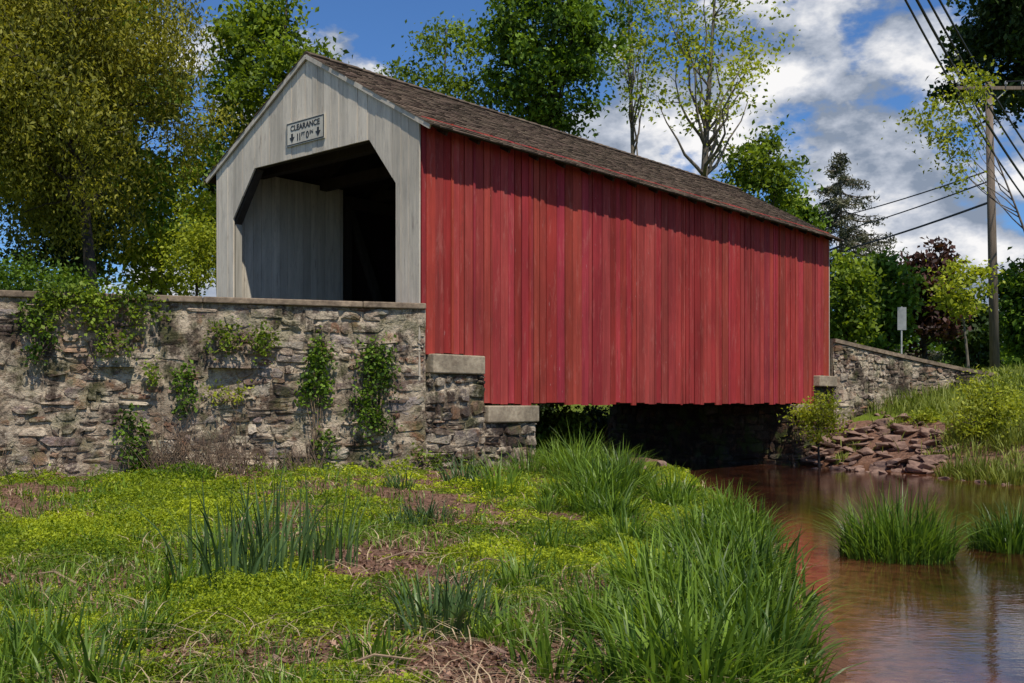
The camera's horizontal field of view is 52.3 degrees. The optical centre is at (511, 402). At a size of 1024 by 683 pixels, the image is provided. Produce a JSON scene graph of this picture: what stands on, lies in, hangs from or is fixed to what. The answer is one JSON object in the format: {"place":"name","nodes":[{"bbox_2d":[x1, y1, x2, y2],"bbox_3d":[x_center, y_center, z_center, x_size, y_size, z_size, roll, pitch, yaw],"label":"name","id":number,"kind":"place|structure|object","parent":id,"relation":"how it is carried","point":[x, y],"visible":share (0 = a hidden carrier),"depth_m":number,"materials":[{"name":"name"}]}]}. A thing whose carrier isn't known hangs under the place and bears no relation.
{"place":"outdoors","nodes":[
{"label":"outdoors","id":0,"kind":"place"},
{"bbox_2d":[0,374,1023,682],"bbox_3d":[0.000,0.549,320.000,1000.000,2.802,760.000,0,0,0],"label":"ground","id":1,"kind":"structure","parent":0,"point":[840,662],"depth_m":9.89,"materials":[{"name":"soil"}]},
{"bbox_2d":[0,574,78,618],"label":"grass tuft","id":2,"kind":"object","parent":1,"relation":"on","point":[19,595],"visible":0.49,"depth_m":6.38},
{"bbox_2d":[0,434,91,480],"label":"dead brush","id":3,"kind":"object","parent":1,"relation":"on","point":[27,468],"visible":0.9,"depth_m":14.13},
{"bbox_2d":[0,598,97,682],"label":"grass tuft","id":4,"kind":"object","parent":1,"relation":"on","point":[36,652],"visible":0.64,"depth_m":4.84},
{"bbox_2d":[0,245,118,292],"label":"shrub","id":5,"kind":"object","parent":1,"relation":"on","point":[8,281],"visible":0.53,"depth_m":23.63,"materials":[{"name":"green plant"}]},
{"bbox_2d":[0,582,145,664],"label":"grass tuft","id":6,"kind":"object","parent":1,"relation":"on","point":[64,637],"visible":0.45,"depth_m":5.33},
{"bbox_2d":[0,187,157,292],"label":"leafy tree","id":7,"kind":"object","parent":1,"relation":"on","point":[80,259],"visible":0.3,"depth_m":28.53,"materials":[{"name":"green plant"}]},
{"bbox_2d":[0,610,178,682],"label":"grass tuft","id":8,"kind":"object","parent":1,"relation":"on","point":[89,665],"visible":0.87,"depth_m":4.70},
{"bbox_2d":[0,0,251,292],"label":"willow tree","id":9,"kind":"object","parent":1,"relation":"on","point":[55,71],"visible":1,"depth_m":25.44,"materials":[{"name":"green plant"}]},
{"bbox_2d":[0,0,257,291],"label":"leafy tree","id":10,"kind":"object","parent":1,"relation":"on","point":[164,210],"visible":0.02,"depth_m":32.90,"materials":[{"name":"green plant"}]},
{"bbox_2d":[80,591,185,653],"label":"grass tuft","id":11,"kind":"object","parent":1,"relation":"on","point":[144,619],"visible":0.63,"depth_m":5.56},
{"bbox_2d":[51,149,215,295],"bbox_3d":[-12.034,-3.668,36.050,6.608,9.709,6.990,0,0,0],"label":"leafy tree","id":12,"kind":"object","parent":1,"relation":"on","point":[158,283],"visible":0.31,"depth_m":35.33,"materials":[{"name":"green plant"}]},
{"bbox_2d":[125,549,221,601],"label":"grass tuft","id":13,"kind":"object","parent":1,"relation":"on","point":[167,577],"visible":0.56,"depth_m":6.87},
{"bbox_2d":[139,203,215,295],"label":"shrub","id":14,"kind":"object","parent":1,"relation":"on","point":[198,268],"visible":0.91,"depth_m":22.75,"materials":[{"name":"green plant"}]},
{"bbox_2d":[99,397,280,474],"bbox_3d":[-4.599,0.446,14.904,2.582,1.156,0.676,0,0,0],"label":"dead brush","id":15,"kind":"object","parent":1,"relation":"on","point":[209,454],"visible":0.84,"depth_m":14.85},
{"bbox_2d":[172,127,232,269],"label":"leafy tree","id":16,"kind":"object","parent":1,"relation":"on","point":[207,172],"visible":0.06,"depth_m":43.34,"materials":[{"name":"green plant"}]},
{"bbox_2d":[0,290,425,477],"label":"stone wall","id":17,"kind":"structure","parent":1,"relation":"on","point":[72,389],"depth_m":15.26,"materials":[{"name":"stone"}]},
{"bbox_2d":[11,293,62,368],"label":"ivy","id":18,"kind":"object","parent":17,"relation":"attached to","point":[38,357],"visible":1,"depth_m":14.41,"materials":[{"name":"green plant"}]},
{"bbox_2d":[11,273,118,334],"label":"ivy","id":19,"kind":"object","parent":17,"relation":"attached to","point":[51,304],"visible":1,"depth_m":14.55,"materials":[{"name":"green plant"}]},
{"bbox_2d":[79,320,137,362],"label":"ivy","id":20,"kind":"object","parent":17,"relation":"attached to","point":[101,347],"visible":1,"depth_m":14.73,"materials":[{"name":"green plant"}]},
{"bbox_2d":[106,395,156,472],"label":"ivy","id":21,"kind":"object","parent":17,"relation":"attached to","point":[141,429],"visible":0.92,"depth_m":14.80,"materials":[{"name":"green plant"}]},
{"bbox_2d":[102,279,171,337],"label":"ivy","id":22,"kind":"object","parent":17,"relation":"attached to","point":[130,307],"visible":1,"depth_m":14.82,"materials":[{"name":"green plant"}]},
{"bbox_2d":[169,356,203,420],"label":"ivy","id":23,"kind":"object","parent":17,"relation":"attached to","point":[184,388],"visible":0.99,"depth_m":15.04,"materials":[{"name":"green plant"}]},
{"bbox_2d":[200,315,242,359],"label":"wall fern","id":24,"kind":"object","parent":17,"relation":"attached to","point":[227,335],"depth_m":15.21,"materials":[{"name":"green plant"}]},
{"bbox_2d":[202,379,254,406],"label":"wall fern","id":25,"kind":"object","parent":17,"relation":"attached to","point":[229,394],"depth_m":15.24,"materials":[{"name":"green plant"}]},
{"bbox_2d":[233,312,281,364],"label":"wall fern","id":26,"kind":"object","parent":17,"relation":"attached to","point":[258,340],"depth_m":15.38,"materials":[{"name":"green plant"}]},
{"bbox_2d":[288,326,340,458],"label":"ivy","id":27,"kind":"object","parent":17,"relation":"attached to","point":[319,365],"visible":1,"depth_m":15.64,"materials":[{"name":"green plant"}]},
{"bbox_2d":[343,332,404,443],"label":"ivy","id":28,"kind":"object","parent":17,"relation":"attached to","point":[377,415],"visible":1,"depth_m":15.91,"materials":[{"name":"green plant"}]},
{"bbox_2d":[122,444,314,598],"bbox_3d":[-1.961,0.779,7.078,1.316,1.089,1.177,0,0,0],"label":"reed clump","id":29,"kind":"object","parent":1,"relation":"on","point":[231,561],"visible":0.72,"depth_m":7.06,"materials":[{"name":"plant"}]},
{"bbox_2d":[203,450,334,586],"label":"reed clump","id":30,"kind":"object","parent":1,"relation":"on","point":[303,552],"visible":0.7,"depth_m":7.61,"materials":[{"name":"plant"}]},
{"bbox_2d":[193,0,352,156],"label":"leafy tree","id":31,"kind":"object","parent":1,"relation":"on","point":[258,33],"visible":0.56,"depth_m":33.03,"materials":[{"name":"green plant"}]},
{"bbox_2d":[231,432,342,471],"bbox_3d":[-3.338,0.696,15.340,1.676,0.643,0.615,0,0,0],"label":"dead brush","id":32,"kind":"object","parent":1,"relation":"on","point":[295,461],"visible":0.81,"depth_m":15.30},
{"bbox_2d":[267,473,373,570],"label":"reed clump","id":33,"kind":"object","parent":1,"relation":"on","point":[327,552],"visible":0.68,"depth_m":8.05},
{"bbox_2d":[312,607,425,673],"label":"grass tuft","id":34,"kind":"object","parent":1,"relation":"on","point":[353,644],"visible":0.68,"depth_m":5.24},
{"bbox_2d":[379,463,419,489],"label":"grass tuft","id":35,"kind":"object","parent":1,"relation":"on","point":[397,484],"visible":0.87,"depth_m":13.61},
{"bbox_2d":[0,458,815,682],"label":"ground cover","id":36,"kind":"object","parent":1,"relation":"on","point":[53,527],"visible":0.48,"depth_m":8.44,"materials":[{"name":"green plant"}]},
{"bbox_2d":[0,460,824,682],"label":"short grass","id":37,"kind":"structure","parent":1,"relation":"on","point":[104,606],"depth_m":7.24,"materials":[{"name":"plant"}]},
{"bbox_2d":[350,441,475,472],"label":"weeds","id":38,"kind":"object","parent":1,"relation":"on","point":[439,462],"visible":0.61,"depth_m":16.15,"materials":[{"name":"green plant"}]},
{"bbox_2d":[378,560,461,609],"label":"grass tuft","id":39,"kind":"object","parent":1,"relation":"on","point":[398,597],"visible":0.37,"depth_m":6.66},
{"bbox_2d":[0,465,857,682],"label":"leaf litter","id":40,"kind":"object","parent":1,"relation":"on","point":[448,673],"visible":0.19,"depth_m":5.70,"materials":[{"name":"plant"}]},
{"bbox_2d":[394,486,468,524],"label":"grass tuft","id":41,"kind":"object","parent":1,"relation":"on","point":[430,511],"visible":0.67,"depth_m":11.47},
{"bbox_2d":[363,11,502,109],"bbox_3d":[-2.464,-6.515,37.544,5.123,15.556,4.873,0,0,33],"label":"leafy tree","id":42,"kind":"object","parent":1,"relation":"on","point":[450,85],"visible":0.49,"depth_m":37.17,"materials":[{"name":"green plant"}]},
{"bbox_2d":[333,552,535,642],"bbox_3d":[-0.368,1.120,6.005,1.029,0.508,1.030,0,0,25],"label":"grass tuft","id":43,"kind":"object","parent":1,"relation":"on","point":[458,622],"visible":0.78,"depth_m":5.98,"materials":[{"name":"plant"}]},
{"bbox_2d":[435,448,495,485],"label":"grass tuft","id":44,"kind":"object","parent":1,"relation":"on","point":[454,475],"visible":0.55,"depth_m":14.23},
{"bbox_2d":[414,554,547,632],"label":"grass tuft","id":45,"kind":"object","parent":1,"relation":"on","point":[479,593],"visible":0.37,"depth_m":6.26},
{"bbox_2d":[424,354,538,469],"bbox_3d":[-2.527,0.613,19.162,5.704,2.775,2.772,0,0,41],"label":"bridge abutment","id":46,"kind":"object","parent":1,"relation":"on","point":[461,418],"visible":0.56,"depth_m":16.97,"materials":[{"name":"stone"}]},
{"bbox_2d":[460,451,534,497],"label":"grass tuft","id":47,"kind":"object","parent":1,"relation":"on","point":[510,480],"visible":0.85,"depth_m":13.34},
{"bbox_2d":[0,273,1023,369],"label":"distant woods","id":48,"kind":"object","parent":1,"relation":"on","point":[930,346],"depth_m":71.35,"materials":[{"name":"green plant"}]},
{"bbox_2d":[468,584,563,650],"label":"grass tuft","id":49,"kind":"object","parent":1,"relation":"on","point":[496,631],"visible":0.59,"depth_m":5.76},
{"bbox_2d":[497,438,554,476],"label":"grass tuft","id":50,"kind":"object","parent":1,"relation":"on","point":[528,465],"visible":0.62,"depth_m":15.69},
{"bbox_2d":[478,540,574,591],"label":"grass tuft","id":51,"kind":"object","parent":1,"relation":"on","point":[517,568],"visible":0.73,"depth_m":7.37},
{"bbox_2d":[433,0,647,414],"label":"leafy tree","id":52,"kind":"object","parent":1,"relation":"on","point":[552,62],"visible":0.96,"depth_m":35.21,"materials":[{"name":"green plant"}]},
{"bbox_2d":[517,485,568,513],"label":"grass tuft","id":53,"kind":"object","parent":1,"relation":"on","point":[543,505],"visible":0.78,"depth_m":12.15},
{"bbox_2d":[487,599,606,682],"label":"grass tuft","id":54,"kind":"object","parent":1,"relation":"on","point":[542,651],"visible":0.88,"depth_m":5.03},
{"bbox_2d":[511,508,594,556],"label":"grass tuft","id":55,"kind":"object","parent":1,"relation":"on","point":[549,538],"visible":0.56,"depth_m":8.86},
{"bbox_2d":[529,471,580,501],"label":"grass tuft","id":56,"kind":"object","parent":1,"relation":"on","point":[552,486],"visible":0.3,"depth_m":12.94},
{"bbox_2d":[535,404,600,454],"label":"shrub","id":57,"kind":"object","parent":1,"relation":"on","point":[558,420],"visible":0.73,"depth_m":22.30,"materials":[{"name":"green plant"}]},
{"bbox_2d":[530,417,630,482],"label":"grass tuft","id":58,"kind":"object","parent":1,"relation":"on","point":[561,462],"visible":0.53,"depth_m":15.05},
{"bbox_2d":[558,475,617,513],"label":"grass tuft","id":59,"kind":"object","parent":1,"relation":"on","point":[573,497],"visible":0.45,"depth_m":12.13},
{"bbox_2d":[509,564,670,640],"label":"grass tuft","id":60,"kind":"object","parent":1,"relation":"on","point":[584,610],"visible":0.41,"depth_m":6.03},
{"bbox_2d":[567,404,612,449],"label":"shrub","id":61,"kind":"object","parent":1,"relation":"on","point":[601,425],"visible":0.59,"depth_m":30.69,"materials":[{"name":"green plant"}]},
{"bbox_2d":[537,436,678,500],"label":"grass tuft","id":62,"kind":"object","parent":1,"relation":"on","point":[606,476],"visible":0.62,"depth_m":12.68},
{"bbox_2d":[569,476,655,521],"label":"grass tuft","id":63,"kind":"object","parent":1,"relation":"on","point":[612,503],"visible":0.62,"depth_m":11.60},
{"bbox_2d":[571,494,669,544],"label":"grass tuft","id":64,"kind":"object","parent":1,"relation":"on","point":[615,530],"visible":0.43,"depth_m":9.55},
{"bbox_2d":[584,447,667,492],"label":"grass tuft","id":65,"kind":"object","parent":1,"relation":"on","point":[637,468],"visible":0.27,"depth_m":13.80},
{"bbox_2d":[526,590,754,682],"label":"grass tuft","id":66,"kind":"object","parent":1,"relation":"on","point":[595,669],"visible":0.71,"depth_m":4.81,"materials":[{"name":"plant"}]},
{"bbox_2d":[593,0,694,154],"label":"thin tree","id":67,"kind":"object","parent":1,"relation":"on","point":[631,81],"visible":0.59,"depth_m":41.84,"materials":[{"name":"green plant"}]},
{"bbox_2d":[560,511,753,604],"bbox_3d":[0.951,1.045,7.084,1.490,0.627,1.221,0,0,-41],"label":"grass tuft","id":68,"kind":"object","parent":1,"relation":"on","point":[627,575],"visible":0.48,"depth_m":7.08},
{"bbox_2d":[565,556,766,652],"bbox_3d":[0.822,1.088,5.748,1.173,0.575,1.293,0,0,-14],"label":"grass tuft","id":69,"kind":"object","parent":1,"relation":"on","point":[649,597],"visible":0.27,"depth_m":5.77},
{"bbox_2d":[624,459,720,507],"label":"grass tuft","id":70,"kind":"object","parent":1,"relation":"on","point":[684,490],"visible":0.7,"depth_m":12.60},
{"bbox_2d":[625,489,759,557],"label":"grass tuft","id":71,"kind":"object","parent":1,"relation":"on","point":[695,520],"visible":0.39,"depth_m":9.31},
{"bbox_2d":[597,0,800,176],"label":"thin tree","id":72,"kind":"object","parent":1,"relation":"on","point":[706,117],"visible":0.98,"depth_m":37.85,"materials":[{"name":"green plant"}]},
{"bbox_2d":[552,560,850,682],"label":"grass tuft","id":73,"kind":"object","parent":1,"relation":"on","point":[719,670],"visible":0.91,"depth_m":4.74,"materials":[{"name":"plant"}]},
{"bbox_2d":[618,503,823,598],"bbox_3d":[1.495,1.021,7.188,1.541,0.704,1.602,0,0,0],"label":"grass tuft","id":74,"kind":"object","parent":1,"relation":"on","point":[727,556],"visible":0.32,"depth_m":7.11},
{"bbox_2d":[608,375,836,465],"bbox_3d":[5.705,0.748,28.581,5.750,2.905,2.689,0,0,41],"label":"bridge abutment","id":75,"kind":"object","parent":1,"relation":"on","point":[741,433],"visible":0.59,"depth_m":27.26,"materials":[{"name":"stone"}]},
{"bbox_2d":[203,51,843,405],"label":"covered bridge","id":76,"kind":"structure","parent":75,"relation":"on","point":[533,263],"depth_m":19.97,"materials":[{"name":"red wood"}]},
{"bbox_2d":[286,113,324,147],"bbox_3d":[-3.583,-4.720,18.076,1.060,0.420,0.024,0,0,41],"label":"clearance sign","id":77,"kind":"object","parent":76,"relation":"attached to","point":[305,130],"visible":1,"depth_m":18.06,"materials":[{"name":"metal"}]},
{"bbox_2d":[668,476,789,536],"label":"grass tuft","id":78,"kind":"object","parent":1,"relation":"on","point":[725,502],"visible":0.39,"depth_m":11.28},
{"bbox_2d":[597,532,862,638],"bbox_3d":[1.190,1.081,6.087,1.483,0.664,1.408,0,0,38],"label":"grass tuft","id":79,"kind":"object","parent":1,"relation":"on","point":[719,571],"visible":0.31,"depth_m":6.00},
{"bbox_2d":[665,484,819,566],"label":"grass tuft","id":80,"kind":"object","parent":1,"relation":"on","point":[737,526],"visible":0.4,"depth_m":9.09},
{"bbox_2d":[612,571,885,682],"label":"grass tuft","id":81,"kind":"object","parent":1,"relation":"on","point":[775,637],"visible":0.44,"depth_m":5.10,"materials":[{"name":"plant"}]},
{"bbox_2d":[651,537,872,667],"bbox_3d":[1.425,1.157,6.026,1.313,0.764,1.265,0,0,0],"label":"grass tuft","id":82,"kind":"object","parent":1,"relation":"on","point":[784,603],"visible":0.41,"depth_m":5.98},
{"bbox_2d":[710,114,821,219],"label":"leafy tree","id":83,"kind":"object","parent":1,"relation":"on","point":[767,174],"visible":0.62,"depth_m":45.44,"materials":[{"name":"green plant"}]},
{"bbox_2d":[674,511,881,619],"bbox_3d":[1.725,1.105,7.219,1.456,0.797,1.370,0,0,-14],"label":"grass tuft","id":84,"kind":"object","parent":1,"relation":"on","point":[769,555],"visible":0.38,"depth_m":7.15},
{"bbox_2d":[768,182,832,232],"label":"leafy tree","id":85,"kind":"object","parent":1,"relation":"on","point":[812,214],"visible":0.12,"depth_m":55.34,"materials":[{"name":"green plant"}]},
{"bbox_2d":[777,385,857,466],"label":"shrub","id":86,"kind":"object","parent":1,"relation":"on","point":[812,412],"visible":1,"depth_m":25.11,"materials":[{"name":"green plant"}]},
{"bbox_2d":[830,247,901,345],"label":"leafy tree","id":87,"kind":"object","parent":1,"relation":"on","point":[852,316],"visible":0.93,"depth_m":41.38,"materials":[{"name":"green plant"}]},
{"bbox_2d":[810,149,949,362],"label":"spruce tree","id":88,"kind":"object","parent":1,"relation":"on","point":[835,190],"visible":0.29,"depth_m":61.33,"materials":[{"name":"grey plant"}]},
{"bbox_2d":[851,247,932,353],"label":"leafy tree","id":89,"kind":"object","parent":1,"relation":"on","point":[891,267],"visible":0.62,"depth_m":49.06,"materials":[{"name":"green plant"}]},
{"bbox_2d":[830,338,997,422],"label":"stone wall","id":90,"kind":"structure","parent":1,"relation":"on","point":[863,373],"depth_m":28.24,"materials":[{"name":"stone"}]},
{"bbox_2d":[886,406,948,425],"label":"shrub","id":91,"kind":"object","parent":1,"relation":"on","point":[927,416],"visible":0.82,"depth_m":25.88,"materials":[{"name":"green plant"}]},
{"bbox_2d":[824,362,1023,465],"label":"field grass","id":92,"kind":"structure","parent":1,"relation":"on","point":[923,398],"depth_m":27.09,"materials":[{"name":"plant"}]},
{"bbox_2d":[895,235,977,359],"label":"burgundy tree","id":93,"kind":"object","parent":1,"relation":"on","point":[932,325],"visible":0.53,"depth_m":51.01,"materials":[{"name":"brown plant"}]},
{"bbox_2d":[881,48,1023,231],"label":"sapling","id":94,"kind":"object","parent":1,"relation":"on","point":[977,81],"visible":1,"depth_m":21.00,"materials":[{"name":"green plant"}]},
{"bbox_2d":[931,451,982,476],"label":"grass tuft","id":95,"kind":"object","parent":1,"relation":"on","point":[948,468],"visible":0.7,"depth_m":21.91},
{"bbox_2d":[923,255,1007,368],"bbox_3d":[14.746,-2.733,33.968,2.662,4.196,2.556,0,0,0],"label":"sapling","id":96,"kind":"object","parent":1,"relation":"on","point":[963,301],"visible":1,"depth_m":33.73,"materials":[{"name":"green plant"}]},
{"bbox_2d":[922,0,1023,128],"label":"leafy tree","id":97,"kind":"object","parent":1,"relation":"on","point":[995,31],"visible":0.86,"depth_m":40.63,"materials":[{"name":"green plant"}]},
{"bbox_2d":[931,295,1015,369],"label":"leafy tree","id":98,"kind":"object","parent":1,"relation":"on","point":[978,345],"visible":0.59,"depth_m":55.04,"materials":[{"name":"green plant"}]},
{"bbox_2d":[947,450,1011,480],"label":"grass tuft","id":99,"kind":"object","parent":1,"relation":"on","point":[971,474],"visible":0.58,"depth_m":21.03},
{"bbox_2d":[940,364,1023,440],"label":"shrub","id":100,"kind":"object","parent":1,"relation":"on","point":[992,419],"visible":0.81,"depth_m":23.28,"materials":[{"name":"green plant"}]},
{"bbox_2d":[956,81,1023,370],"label":"utility pole","id":101,"kind":"object","parent":1,"relation":"on","point":[994,350],"visible":0.68,"depth_m":37.87,"materials":[{"name":"brown wood"}]},
{"bbox_2d":[904,0,1023,197],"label":"power line","id":102,"kind":"object","parent":101,"relation":"attached to","point":[936,57],"visible":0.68,"depth_m":28.67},
{"bbox_2d":[915,0,1023,180],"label":"power line","id":103,"kind":"object","parent":101,"relation":"attached to","point":[953,65],"visible":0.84,"depth_m":29.00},
{"bbox_2d":[927,0,1023,161],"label":"power line","id":104,"kind":"object","parent":101,"relation":"attached to","point":[965,66],"visible":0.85,"depth_m":28.70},
{"bbox_2d":[938,0,1023,142],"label":"power line","id":105,"kind":"object","parent":101,"relation":"attached to","point":[972,58],"visible":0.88,"depth_m":28.45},
{"bbox_2d":[973,449,1023,485],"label":"grass tuft","id":106,"kind":"object","parent":1,"relation":"on","point":[1011,475],"visible":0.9,"depth_m":19.93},
{"bbox_2d":[979,246,1023,366],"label":"leafy tree","id":107,"kind":"object","parent":1,"relation":"on","point":[1011,300],"visible":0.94,"depth_m":43.77,"materials":[{"name":"green plant"}]},
{"bbox_2d":[985,414,1023,453],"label":"shrub","id":108,"kind":"object","parent":1,"relation":"on","point":[1009,436],"visible":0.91,"depth_m":22.45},
{"bbox_2d":[0,0,1023,352],"label":"sky","id":109,"kind":"structure","parent":0,"point":[852,66],"materials":[{"name":"blue"}]},
{"bbox_2d":[662,460,1023,682],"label":"water","id":110,"kind":"structure","parent":0,"point":[959,618],"depth_m":9.11,"materials":[{"name":"liquid"}]},
{"bbox_2d":[722,492,804,543],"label":"grass tuft","id":111,"kind":"object","parent":110,"relation":"in","point":[768,523],"visible":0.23,"depth_m":11.47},
{"bbox_2d":[801,474,999,564],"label":"grass tuft","id":112,"kind":"object","parent":110,"relation":"in","point":[881,537],"visible":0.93,"depth_m":10.29,"materials":[{"name":"plant"}]},
{"bbox_2d":[950,496,1023,554],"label":"grass tuft","id":113,"kind":"object","parent":110,"relation":"in","point":[1002,538],"visible":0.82,"depth_m":10.95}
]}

